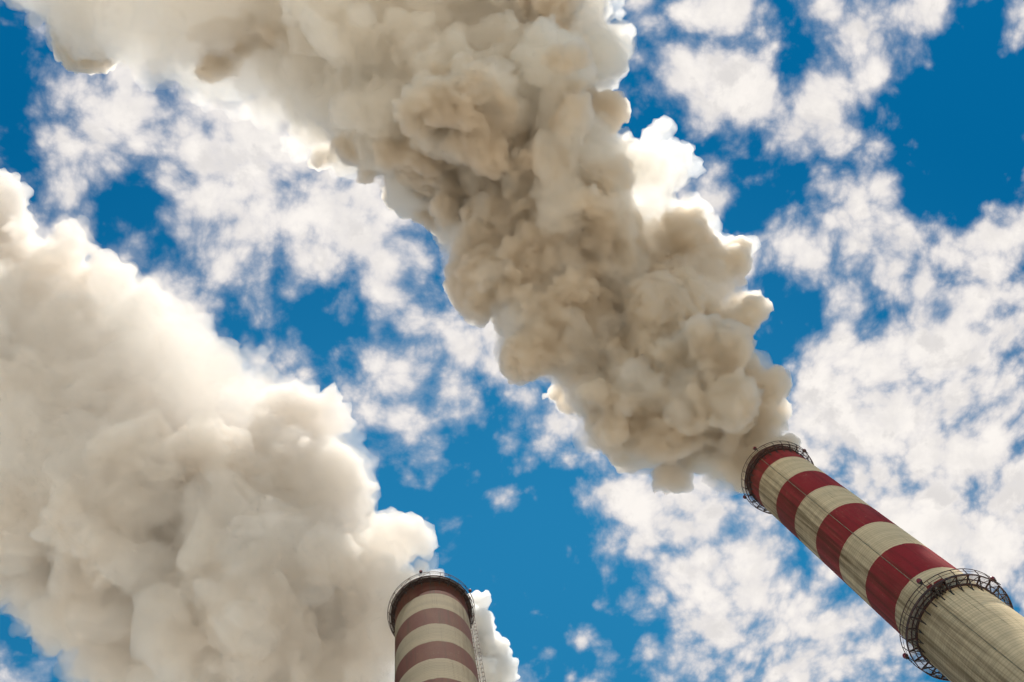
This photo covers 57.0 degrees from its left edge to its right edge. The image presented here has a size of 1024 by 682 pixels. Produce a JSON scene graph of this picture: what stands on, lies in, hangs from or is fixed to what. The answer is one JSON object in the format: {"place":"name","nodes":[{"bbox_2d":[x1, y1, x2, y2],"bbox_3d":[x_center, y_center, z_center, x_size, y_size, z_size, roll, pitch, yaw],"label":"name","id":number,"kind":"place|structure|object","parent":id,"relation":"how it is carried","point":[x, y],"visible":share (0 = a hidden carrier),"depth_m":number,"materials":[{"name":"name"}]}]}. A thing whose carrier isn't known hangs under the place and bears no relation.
{"place":"outdoors","nodes":[
{"label":"outdoors","id":0,"kind":"place"},
{"bbox_2d":[0,0,1023,681],"label":"sky","id":1,"kind":"structure","parent":0,"point":[309,309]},
{"label":"ground","id":2,"kind":"structure","parent":0,"visible":0},
{"bbox_2d":[387,570,485,681],"bbox_3d":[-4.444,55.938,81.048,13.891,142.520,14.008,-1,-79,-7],"label":"chimney","id":3,"kind":"object","parent":2,"relation":"on","point":[431,618],"visible":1,"depth_m":134.48,"materials":[{"name":"concrete"}]},
{"bbox_2d":[741,441,1023,681],"bbox_3d":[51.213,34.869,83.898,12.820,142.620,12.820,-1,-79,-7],"label":"chimney","id":4,"kind":"object","parent":2,"relation":"on","point":[949,621],"visible":1,"depth_m":109.44,"materials":[{"name":"paint"}]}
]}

